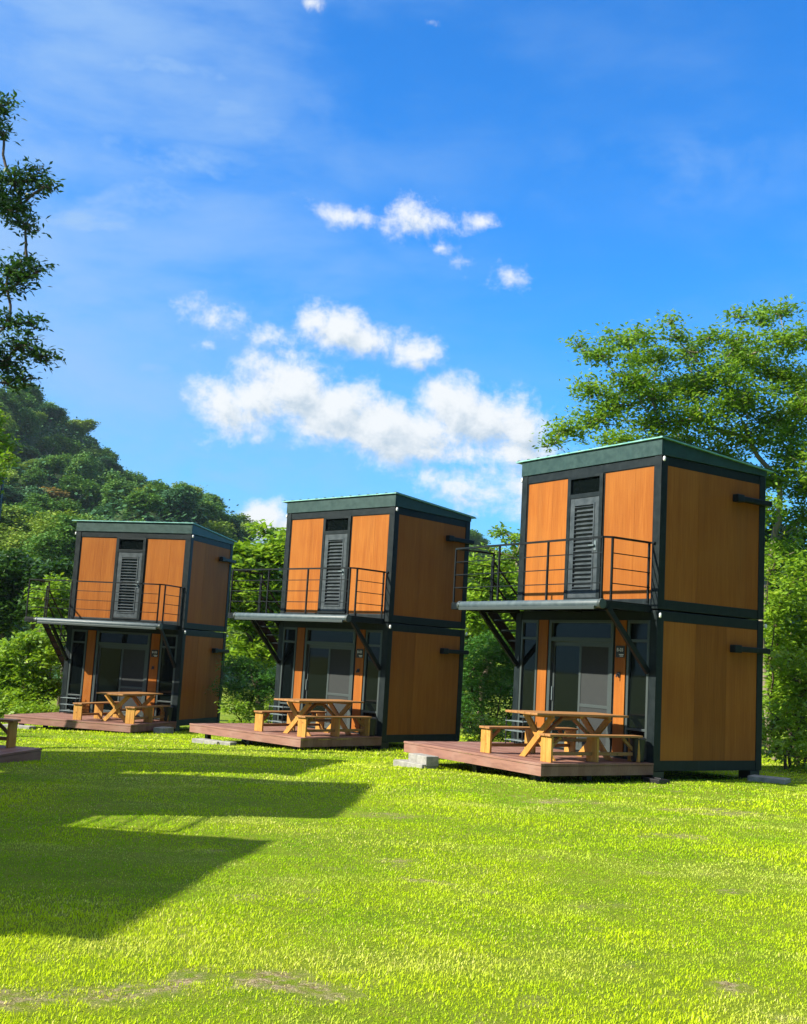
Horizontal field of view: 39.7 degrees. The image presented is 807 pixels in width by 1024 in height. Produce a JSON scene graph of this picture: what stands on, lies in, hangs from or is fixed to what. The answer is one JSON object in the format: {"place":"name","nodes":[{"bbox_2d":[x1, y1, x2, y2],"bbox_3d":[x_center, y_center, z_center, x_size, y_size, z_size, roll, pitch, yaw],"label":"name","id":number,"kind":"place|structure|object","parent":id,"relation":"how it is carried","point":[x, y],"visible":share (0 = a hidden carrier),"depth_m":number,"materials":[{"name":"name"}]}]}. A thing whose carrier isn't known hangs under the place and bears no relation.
{"place":"outdoors","nodes":[
{"label":"outdoors","id":0,"kind":"place"},
{"bbox_2d":[0,683,806,1023],"bbox_3d":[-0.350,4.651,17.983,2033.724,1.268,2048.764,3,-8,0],"label":"lawn","id":1,"kind":"structure","parent":0,"point":[258,979],"depth_m":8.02,"materials":[{"name":"plant"}]},
{"bbox_2d":[0,406,22,493],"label":"tree","id":2,"kind":"object","parent":1,"relation":"on","point":[5,440],"visible":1,"depth_m":28.12,"materials":[{"name":"green plant"}]},
{"bbox_2d":[0,745,41,762],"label":"deck","id":3,"kind":"structure","parent":1,"relation":"on","point":[16,754],"depth_m":17.09,"materials":[{"name":"wood"}]},
{"bbox_2d":[0,718,20,747],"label":"bench","id":4,"kind":"object","parent":3,"relation":"on","point":[11,733],"visible":1,"depth_m":17.49,"materials":[{"name":"brown wood"}]},
{"bbox_2d":[0,694,59,720],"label":"shrub","id":5,"kind":"object","parent":1,"relation":"on","point":[17,707],"visible":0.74,"depth_m":32.65,"materials":[{"name":"green plant"}]},
{"bbox_2d":[0,626,64,709],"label":"shrub","id":6,"kind":"object","parent":1,"relation":"on","point":[15,674],"visible":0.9,"depth_m":33.69,"materials":[{"name":"green plant"}]},
{"bbox_2d":[0,89,65,394],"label":"overhanging tree","id":7,"kind":"object","parent":1,"relation":"on","point":[17,273],"visible":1,"depth_m":20.27,"materials":[{"name":"green plant"}]},
{"bbox_2d":[0,546,73,713],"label":"dark tree","id":8,"kind":"object","parent":1,"relation":"on","point":[17,572],"visible":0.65,"depth_m":42.60,"materials":[{"name":"green plant"}]},
{"bbox_2d":[23,571,70,709],"bbox_3d":[-12.034,4.716,38.516,2.220,5.376,2.387,3,-8,0],"label":"shrub","id":9,"kind":"object","parent":1,"relation":"on","point":[61,592],"visible":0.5,"depth_m":38.39,"materials":[{"name":"green plant"}]},
{"bbox_2d":[4,712,176,732],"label":"deck","id":10,"kind":"structure","parent":1,"relation":"on","point":[46,720],"depth_m":28.83,"materials":[{"name":"wood"}]},
{"bbox_2d":[73,701,121,719],"bbox_3d":[-8.130,5.286,29.734,0.270,0.430,2.000,1,-8,18],"label":"bench","id":11,"kind":"object","parent":10,"relation":"on","point":[98,713],"visible":0.81,"depth_m":29.47,"materials":[{"name":"brown wood"}]},
{"bbox_2d":[96,692,162,722],"bbox_3d":[-7.251,5.155,29.524,0.801,0.735,2.000,1,-8,18],"label":"picnic table","id":12,"kind":"object","parent":10,"relation":"on","point":[125,695],"visible":0.83,"depth_m":29.03,"materials":[{"name":"brown wood"}]},
{"bbox_2d":[125,705,170,723],"bbox_3d":[-6.718,5.319,29.362,0.270,0.430,2.000,1,-8,16],"label":"bench","id":13,"kind":"object","parent":10,"relation":"on","point":[131,718],"visible":1,"depth_m":29.31,"materials":[{"name":"brown wood"}]},
{"bbox_2d":[163,706,172,720],"bbox_3d":[-6.404,5.467,30.311,0.276,0.415,0.276,1,-8,17],"label":"bin","id":14,"kind":"object","parent":10,"relation":"on","point":[168,712],"visible":0.93,"depth_m":30.21,"materials":[{"name":"black plastic"}]},
{"bbox_2d":[24,519,237,731],"bbox_3d":[-7.891,3.213,32.112,4.572,5.773,4.222,1,-8,17],"label":"cabin","id":15,"kind":"object","parent":1,"relation":"on","point":[148,606],"visible":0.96,"depth_m":31.39,"materials":[{"name":"wood"}]},
{"bbox_2d":[65,629,87,711],"bbox_3d":[-9.229,4.481,31.541,0.490,2.300,0.080,1,-8,17],"label":"window","id":16,"kind":"structure","parent":15,"relation":"in","point":[77,652],"depth_m":31.54,"materials":[{"name":"glass"}]},
{"bbox_2d":[93,645,121,711],"bbox_3d":[-8.240,4.673,31.222,0.790,1.870,0.055,1,-8,17],"label":"sliding door leaf","id":17,"kind":"structure","parent":15,"relation":"in","point":[109,657],"depth_m":31.27,"materials":[{"name":"grey glass"}]},
{"bbox_2d":[113,552,141,617],"bbox_3d":[-7.768,2.054,31.423,0.750,1.830,0.100,1,-8,17],"label":"louvred door","id":18,"kind":"structure","parent":15,"relation":"in","point":[129,564],"depth_m":31.44,"materials":[{"name":"grey metal"}]},
{"bbox_2d":[117,646,146,715],"bbox_3d":[-7.538,4.683,30.991,0.790,1.870,0.030,1,-8,17],"label":"screen door leaf","id":19,"kind":"structure","parent":15,"relation":"in","point":[133,659],"depth_m":31.01,"materials":[{"name":"grey metal"}]},
{"bbox_2d":[154,634,177,718],"bbox_3d":[-6.519,4.530,30.729,0.510,2.300,0.080,1,-8,17],"label":"window","id":20,"kind":"structure","parent":15,"relation":"in","point":[166,672],"depth_m":30.73,"materials":[{"name":"glass"}]},
{"bbox_2d":[153,726,173,733],"bbox_3d":[-6.272,5.726,29.168,0.320,0.200,0.600,2,-8,11],"label":"concrete block","id":21,"kind":"object","parent":1,"relation":"on","point":[163,729],"depth_m":28.91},
{"bbox_2d":[192,738,219,744],"bbox_3d":[-4.267,5.069,24.542,0.840,0.120,0.300,-3,-10,39],"label":"concrete block","id":22,"kind":"object","parent":1,"relation":"on","point":[204,740],"depth_m":24.48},
{"bbox_2d":[205,653,275,721],"bbox_3d":[-4.297,5.264,31.461,3.232,2.558,1.986,1,-8,20],"label":"shrub","id":23,"kind":"object","parent":1,"relation":"on","point":[266,678],"visible":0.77,"depth_m":31.39,"materials":[{"name":"green plant"}]},
{"bbox_2d":[214,691,273,731],"bbox_3d":[-4.130,5.642,30.461,1.896,1.491,2.282,-3,-10,40],"label":"shrub","id":24,"kind":"object","parent":1,"relation":"on","point":[239,709],"visible":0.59,"depth_m":30.26,"materials":[{"name":"green plant"}]},
{"bbox_2d":[225,519,285,708],"bbox_3d":[-4.794,3.848,37.703,4.195,7.429,3.520,3,-8,0],"label":"leaved tree","id":25,"kind":"object","parent":1,"relation":"on","point":[268,553],"visible":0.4,"depth_m":37.53,"materials":[{"name":"green plant"}]},
{"bbox_2d":[189,723,381,748],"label":"deck","id":26,"kind":"structure","parent":1,"relation":"on","point":[276,734],"depth_m":24.15,"materials":[{"name":"wood"}]},
{"bbox_2d":[268,703,289,723],"bbox_3d":[-2.974,4.839,26.713,0.520,0.500,0.248,-4,-10,42],"label":"shelf rack","id":27,"kind":"object","parent":26,"relation":"on","point":[282,714],"visible":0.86,"depth_m":26.68,"materials":[{"name":"grey metal"}]},
{"bbox_2d":[254,710,326,731],"bbox_3d":[-2.520,4.664,24.931,0.270,0.430,2.000,-3,-10,40],"label":"bench","id":28,"kind":"object","parent":26,"relation":"on","point":[260,717],"visible":0.75,"depth_m":24.66,"materials":[{"name":"brown wood"}]},
{"bbox_2d":[274,698,363,735],"bbox_3d":[-1.846,4.472,24.347,0.801,0.735,2.000,-3,-10,41],"label":"picnic table","id":29,"kind":"object","parent":26,"relation":"on","point":[306,709],"visible":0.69,"depth_m":24.19,"materials":[{"name":"brown wood"}]},
{"bbox_2d":[297,715,371,736],"bbox_3d":[-1.474,4.590,23.914,0.270,0.430,2.000,-4,-10,42],"label":"bench","id":30,"kind":"object","parent":26,"relation":"on","point":[335,730],"visible":1,"depth_m":23.86,"materials":[{"name":"brown wood"}]},
{"bbox_2d":[369,717,376,735],"bbox_3d":[-0.728,4.740,24.681,0.276,0.415,0.276,-4,-10,42],"label":"bin","id":31,"kind":"object","parent":26,"relation":"on","point":[373,720],"visible":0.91,"depth_m":24.58,"materials":[{"name":"black plastic"}]},
{"bbox_2d":[228,492,475,748],"bbox_3d":[-1.406,2.605,27.030,4.572,5.773,4.222,-4,-10,42],"label":"cabin","id":32,"kind":"object","parent":1,"relation":"on","point":[368,616],"visible":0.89,"depth_m":26.08,"materials":[{"name":"wood"}]},
{"bbox_2d":[277,627,297,722],"bbox_3d":[-2.792,3.947,27.041,0.490,2.300,0.080,-4,-10,42],"label":"window","id":33,"kind":"structure","parent":32,"relation":"in","point":[286,686],"depth_m":27.07,"materials":[{"name":"glass"}]},
{"bbox_2d":[304,644,328,722],"bbox_3d":[-2.032,4.074,26.332,0.790,1.870,0.055,-4,-10,42],"label":"sliding door leaf","id":34,"kind":"structure","parent":32,"relation":"in","point":[317,663],"depth_m":26.39,"materials":[{"name":"grey glass"}]},
{"bbox_2d":[320,534,346,611],"bbox_3d":[-1.652,1.432,26.398,0.750,1.830,0.100,-4,-10,42],"label":"louvred door","id":35,"kind":"structure","parent":32,"relation":"in","point":[335,544],"depth_m":26.42,"materials":[{"name":"grey metal"}]},
{"bbox_2d":[324,645,352,727],"bbox_3d":[-1.495,4.036,25.809,0.790,1.870,0.030,-4,-10,42],"label":"screen door leaf","id":36,"kind":"structure","parent":32,"relation":"in","point":[340,657],"depth_m":25.84,"materials":[{"name":"grey metal"}]},
{"bbox_2d":[360,630,382,733],"bbox_3d":[-0.699,3.817,25.141,0.510,2.300,0.080,-4,-10,42],"label":"window","id":37,"kind":"structure","parent":32,"relation":"in","point":[371,678],"depth_m":25.17,"materials":[{"name":"grey glass"}]},
{"bbox_2d":[393,759,437,768],"bbox_3d":[0.200,4.361,19.186,0.340,0.130,0.840,9,-9,-35],"label":"concrete block","id":38,"kind":"object","parent":1,"relation":"on","point":[402,762],"depth_m":19.08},
{"bbox_2d":[408,753,438,766],"bbox_3d":[0.340,4.243,19.111,0.260,0.170,0.560,8,-9,-32],"label":"concrete block","id":39,"kind":"object","parent":38,"relation":"on","point":[427,760],"depth_m":18.93,"materials":[{"name":"concrete"}]},
{"bbox_2d":[447,597,514,727],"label":"forest tree","id":40,"kind":"object","parent":1,"relation":"on","point":[467,637],"visible":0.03,"depth_m":44.57,"materials":[{"name":"green plant"}]},
{"bbox_2d":[460,707,511,741],"bbox_3d":[2.139,5.481,27.419,1.894,1.253,1.394,-3,-10,39],"label":"shrub","id":41,"kind":"object","parent":1,"relation":"on","point":[476,723],"visible":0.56,"depth_m":27.49,"materials":[{"name":"green plant"}]},
{"bbox_2d":[458,552,516,728],"bbox_3d":[3.220,4.596,37.796,4.130,6.480,2.925,7,-9,-28],"label":"light tree","id":42,"kind":"object","parent":1,"relation":"on","point":[475,618],"visible":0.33,"depth_m":37.63,"materials":[{"name":"green plant"}]},
{"bbox_2d":[460,630,515,741],"bbox_3d":[2.508,4.873,30.548,3.423,3.514,2.981,3,-8,0],"label":"shrub","id":43,"kind":"object","parent":1,"relation":"on","point":[488,657],"visible":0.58,"depth_m":30.46,"materials":[{"name":"green plant"}]},
{"bbox_2d":[478,521,523,610],"bbox_3d":[2.998,3.371,29.908,2.372,6.274,2.262,3,-8,0],"label":"slender tree","id":44,"kind":"object","parent":1,"relation":"on","point":[510,539],"visible":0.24,"depth_m":30.00,"materials":[{"name":"green plant"}]},
{"bbox_2d":[404,741,653,780],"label":"deck","id":45,"kind":"structure","parent":1,"relation":"on","point":[471,754],"depth_m":18.07,"materials":[{"name":"wood"}]},
{"bbox_2d":[505,716,532,742],"bbox_3d":[2.155,4.096,20.887,0.248,0.500,0.520,8,-9,-33],"label":"shelf rack","id":46,"kind":"object","parent":45,"relation":"on","point":[515,730],"visible":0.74,"depth_m":20.91,"materials":[{"name":"grey metal"}]},
{"bbox_2d":[479,726,577,752],"bbox_3d":[2.147,3.885,19.035,2.000,0.430,0.270,8,-9,-34],"label":"bench","id":47,"kind":"object","parent":45,"relation":"on","point":[487,737],"visible":0.67,"depth_m":18.81,"materials":[{"name":"brown wood"}]},
{"bbox_2d":[505,710,628,760],"bbox_3d":[2.684,3.668,18.329,2.000,0.735,0.801,8,-9,-33],"label":"picnic table","id":48,"kind":"object","parent":45,"relation":"on","point":[550,719],"visible":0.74,"depth_m":18.23,"materials":[{"name":"brown wood"}]},
{"bbox_2d":[539,733,642,762],"bbox_3d":[3.013,3.780,17.863,2.000,0.430,0.270,8,-9,-33],"label":"bench","id":49,"kind":"object","parent":45,"relation":"on","point":[592,753],"visible":1,"depth_m":17.77,"materials":[{"name":"brown wood"}]},
{"bbox_2d":[629,737,645,761],"bbox_3d":[3.856,3.903,18.387,0.276,0.415,0.276,8,-9,-33],"label":"bin","id":50,"kind":"object","parent":45,"relation":"on","point":[635,741],"visible":0.81,"depth_m":18.29,"materials":[{"name":"black plastic"}]},
{"bbox_2d":[451,435,773,778],"bbox_3d":[3.688,1.815,20.866,4.222,5.773,4.572,8,-9,-33],"label":"cabin","id":51,"kind":"object","parent":1,"relation":"on","point":[640,596],"visible":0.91,"depth_m":19.62,"materials":[{"name":"wood"}]},
{"bbox_2d":[517,620,538,739],"bbox_3d":[2.383,3.202,21.178,0.080,2.300,0.490,8,-9,-33],"label":"window","id":52,"kind":"structure","parent":51,"relation":"in","point":[530,628],"depth_m":21.22,"materials":[{"name":"grey glass"}]},
{"bbox_2d":[550,641,579,743],"bbox_3d":[2.958,3.297,20.306,0.055,1.870,0.790,8,-9,-33],"label":"sliding door leaf","id":53,"kind":"structure","parent":51,"relation":"in","point":[565,671],"depth_m":20.38,"materials":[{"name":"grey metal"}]},
{"bbox_2d":[567,496,598,597],"bbox_3d":[3.266,0.646,20.333,0.100,1.830,0.750,8,-9,-33],"label":"louvred door","id":54,"kind":"structure","parent":51,"relation":"in","point":[584,512],"depth_m":20.34,"materials":[{"name":"grey metal"}]},
{"bbox_2d":[576,642,609,749],"bbox_3d":[3.356,3.236,19.672,0.030,1.870,0.790,8,-9,-33],"label":"screen door leaf","id":55,"kind":"structure","parent":51,"relation":"in","point":[594,657],"depth_m":19.71,"materials":[{"name":"grey metal"}]},
{"bbox_2d":[624,620,649,759],"bbox_3d":[3.966,2.984,18.844,0.080,2.300,0.510,8,-9,-33],"label":"window","id":56,"kind":"structure","parent":51,"relation":"in","point":[637,682],"depth_m":18.87,"materials":[{"name":"glass"}]},
{"bbox_2d":[643,777,669,783],"bbox_3d":[4.094,4.348,18.058,0.260,0.110,0.340,8,-9,-33],"label":"concrete block","id":57,"kind":"object","parent":1,"relation":"on","point":[657,780],"visible":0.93,"depth_m":17.97,"materials":[{"name":"grey concrete"}]},
{"bbox_2d":[528,294,806,759],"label":"broadleaf tree","id":58,"kind":"object","parent":1,"relation":"on","point":[694,385],"visible":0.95,"depth_m":27.00,"materials":[{"name":"green plant"}]},
{"bbox_2d":[747,774,790,783],"bbox_3d":[6.326,4.649,19.311,0.640,0.130,0.400,-2,-9,33],"label":"concrete block","id":59,"kind":"object","parent":1,"relation":"on","point":[768,779],"depth_m":19.18,"materials":[{"name":"concrete"}]},
{"bbox_2d":[756,501,806,752],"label":"dense tree","id":60,"kind":"object","parent":1,"relation":"on","point":[782,528],"visible":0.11,"depth_m":29.41,"materials":[{"name":"green plant"}]},
{"bbox_2d":[762,545,806,765],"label":"shrub","id":61,"kind":"object","parent":1,"relation":"on","point":[798,635],"visible":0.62,"depth_m":24.66,"materials":[{"name":"green plant"}]},
{"bbox_2d":[762,550,806,766],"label":"shrub","id":62,"kind":"object","parent":1,"relation":"on","point":[782,660],"visible":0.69,"depth_m":23.96,"materials":[{"name":"green plant"}]},
{"bbox_2d":[762,698,806,771],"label":"shrub","id":63,"kind":"object","parent":1,"relation":"on","point":[791,741],"visible":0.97,"depth_m":23.14,"materials":[{"name":"green plant"}]},
{"bbox_2d":[0,0,806,570],"label":"sky","id":64,"kind":"structure","parent":0,"point":[302,249],"materials":[{"name":"blue"}]},
{"bbox_2d":[6,423,806,706],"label":"hills","id":65,"kind":"structure","parent":0,"point":[31,441],"depth_m":157.19,"materials":[{"name":"plant"}]},
{"bbox_2d":[0,412,18,437],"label":"forest tree","id":66,"kind":"object","parent":65,"relation":"on","point":[10,422],"visible":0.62,"depth_m":183.54,"materials":[{"name":"green plant"}]},
{"bbox_2d":[0,388,20,411],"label":"forest tree","id":67,"kind":"object","parent":65,"relation":"on","point":[5,396],"visible":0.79,"depth_m":194.00,"materials":[{"name":"green plant"}]},
{"bbox_2d":[4,469,19,486],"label":"forest tree","id":68,"kind":"object","parent":65,"relation":"on","point":[14,474],"visible":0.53,"depth_m":147.20,"materials":[{"name":"green plant"}]},
{"bbox_2d":[2,484,22,505],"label":"forest tree","id":69,"kind":"object","parent":65,"relation":"on","point":[11,494],"visible":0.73,"depth_m":141.14,"materials":[{"name":"green plant"}]},
{"bbox_2d":[0,504,33,556],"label":"forest tree","id":70,"kind":"object","parent":65,"relation":"on","point":[10,518],"visible":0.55,"depth_m":95.05,"materials":[{"name":"green plant"}]},
{"bbox_2d":[6,388,38,412],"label":"forest tree","id":71,"kind":"object","parent":65,"relation":"on","point":[27,400],"visible":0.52,"depth_m":202.10,"materials":[{"name":"green plant"}]},
{"bbox_2d":[5,381,47,406],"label":"forest tree","id":72,"kind":"object","parent":65,"relation":"on","point":[38,395],"visible":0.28,"depth_m":220.52,"materials":[{"name":"green plant"}]},
{"bbox_2d":[11,406,42,440],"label":"forest tree","id":73,"kind":"object","parent":65,"relation":"on","point":[25,416],"visible":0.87,"depth_m":195.03,"materials":[{"name":"green plant"}]},
{"bbox_2d":[13,443,41,458],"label":"forest tree","id":74,"kind":"object","parent":65,"relation":"on","point":[33,452],"visible":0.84,"depth_m":187.54,"materials":[{"name":"green plant"}]},
{"bbox_2d":[6,485,49,506],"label":"forest tree","id":75,"kind":"object","parent":65,"relation":"on","point":[32,489],"visible":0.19,"depth_m":143.22,"materials":[{"name":"green plant"}]},
{"bbox_2d":[5,502,50,563],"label":"forest tree","id":76,"kind":"object","parent":65,"relation":"on","point":[32,510],"visible":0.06,"depth_m":99.41,"materials":[{"name":"green plant"}]},
{"bbox_2d":[20,466,46,486],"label":"forest tree","id":77,"kind":"object","parent":65,"relation":"on","point":[38,476],"visible":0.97,"depth_m":151.17,"materials":[{"name":"green plant"}]},
{"bbox_2d":[0,508,92,631],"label":"forest tree","id":78,"kind":"object","parent":65,"relation":"on","point":[41,524],"visible":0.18,"depth_m":88.56,"materials":[{"name":"green leaves"},{"name":"brown bark"}]},
{"bbox_2d":[30,454,66,479],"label":"forest tree","id":79,"kind":"object","parent":65,"relation":"on","point":[52,463],"visible":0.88,"depth_m":159.62,"materials":[{"name":"green plant"}]},
{"bbox_2d":[9,492,88,515],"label":"forest tree","id":80,"kind":"object","parent":65,"relation":"on","point":[52,506],"visible":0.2,"depth_m":119.50,"materials":[{"name":"green plant"}]},
{"bbox_2d":[36,436,61,456],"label":"forest tree","id":81,"kind":"object","parent":65,"relation":"on","point":[49,446],"visible":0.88,"depth_m":200.07,"materials":[{"name":"green plant"}]},
{"bbox_2d":[36,405,67,428],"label":"forest tree","id":82,"kind":"object","parent":65,"relation":"on","point":[50,411],"visible":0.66,"depth_m":215.77,"materials":[{"name":"green plant"}]},
{"bbox_2d":[41,400,69,423],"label":"forest tree","id":83,"kind":"object","parent":65,"relation":"on","point":[62,418],"visible":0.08,"depth_m":230.77,"materials":[{"name":"green plant"}]},
{"bbox_2d":[41,486,73,501],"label":"forest tree","id":84,"kind":"object","parent":65,"relation":"on","point":[53,493],"visible":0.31,"depth_m":150.06,"materials":[{"name":"beige plant"}]},
{"bbox_2d":[20,513,111,578],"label":"forest tree","id":85,"kind":"object","parent":65,"relation":"on","point":[58,543],"visible":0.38,"depth_m":83.54,"materials":[{"name":"green plant"}]},
{"bbox_2d":[50,432,86,457],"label":"forest tree","id":86,"kind":"object","parent":65,"relation":"on","point":[71,447],"visible":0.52,"depth_m":206.97,"materials":[{"name":"green plant"}]},
{"bbox_2d":[66,423,86,437],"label":"forest tree","id":87,"kind":"object","parent":65,"relation":"on","point":[79,429],"visible":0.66,"depth_m":231.13,"materials":[{"name":"green plant"}]},
{"bbox_2d":[54,473,103,511],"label":"forest tree","id":88,"kind":"object","parent":65,"relation":"on","point":[82,487],"visible":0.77,"depth_m":156.96,"materials":[{"name":"green plant"}]},
{"bbox_2d":[62,450,100,482],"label":"forest tree","id":89,"kind":"object","parent":65,"relation":"on","point":[87,462],"visible":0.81,"depth_m":166.73,"materials":[{"name":"green plant"}]},
{"bbox_2d":[63,418,100,445],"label":"forest tree","id":90,"kind":"object","parent":65,"relation":"on","point":[89,425],"visible":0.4,"depth_m":237.66,"materials":[{"name":"green plant"}]},
{"bbox_2d":[94,455,128,476],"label":"forest tree","id":91,"kind":"object","parent":65,"relation":"on","point":[108,463],"visible":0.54,"depth_m":187.51,"materials":[{"name":"green plant"}]},
{"bbox_2d":[94,468,130,505],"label":"forest tree","id":92,"kind":"object","parent":65,"relation":"on","point":[112,475],"visible":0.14,"depth_m":171.12,"materials":[{"name":"green plant"}]},
{"bbox_2d":[98,477,133,512],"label":"forest tree","id":93,"kind":"object","parent":65,"relation":"on","point":[114,485],"visible":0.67,"depth_m":142.16,"materials":[{"name":"green plant"}]},
{"bbox_2d":[126,469,152,489],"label":"forest tree","id":94,"kind":"object","parent":65,"relation":"on","point":[138,477],"visible":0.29,"depth_m":204.88,"materials":[{"name":"green plant"}]},
{"bbox_2d":[120,491,165,519],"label":"forest tree","id":95,"kind":"object","parent":65,"relation":"on","point":[140,501],"visible":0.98,"depth_m":130.91,"materials":[{"name":"green plant"}]},
{"bbox_2d":[144,479,170,494],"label":"forest tree","id":96,"kind":"object","parent":65,"relation":"on","point":[157,485],"visible":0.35,"depth_m":142.84,"materials":[{"name":"green plant"}]},
{"bbox_2d":[151,485,200,521],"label":"forest tree","id":97,"kind":"object","parent":65,"relation":"on","point":[184,498],"visible":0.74,"depth_m":138.79,"materials":[{"name":"green plant"}]},
{"bbox_2d":[171,481,206,503],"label":"forest tree","id":98,"kind":"object","parent":65,"relation":"on","point":[198,489],"visible":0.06,"depth_m":155.59,"materials":[{"name":"green plant"}]},
{"bbox_2d":[199,493,227,509],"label":"forest tree","id":99,"kind":"object","parent":65,"relation":"on","point":[215,497],"visible":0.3,"depth_m":167.14,"materials":[{"name":"green plant"}]},
{"bbox_2d":[193,498,235,525],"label":"forest tree","id":100,"kind":"object","parent":65,"relation":"on","point":[214,512],"visible":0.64,"depth_m":152.69,"materials":[{"name":"green plant"}]},
{"bbox_2d":[201,520,238,541],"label":"forest tree","id":101,"kind":"object","parent":65,"relation":"on","point":[222,528],"visible":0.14,"depth_m":145.47,"materials":[{"name":"green plant"}]},
{"bbox_2d":[221,627,243,670],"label":"forest tree","id":102,"kind":"object","parent":65,"relation":"on","point":[232,633],"visible":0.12,"depth_m":101.36,"materials":[{"name":"green plant"}]},
{"bbox_2d":[229,515,244,539],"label":"forest tree","id":103,"kind":"object","parent":65,"relation":"on","point":[236,522],"visible":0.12,"depth_m":157.84,"materials":[{"name":"green plant"}]},
{"bbox_2d":[238,521,255,541],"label":"forest tree","id":104,"kind":"object","parent":65,"relation":"on","point":[242,526],"visible":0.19,"depth_m":172.50,"materials":[{"name":"green plant"}]},
{"bbox_2d":[0,398,778,693],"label":"forest canopy","id":105,"kind":"object","parent":65,"relation":"on","point":[110,508],"visible":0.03,"depth_m":149.78,"materials":[{"name":"green plant"}]},
{"bbox_2d":[469,528,483,545],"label":"forest tree","id":106,"kind":"object","parent":65,"relation":"on","point":[475,537],"visible":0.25,"depth_m":261.19,"materials":[{"name":"green plant"}]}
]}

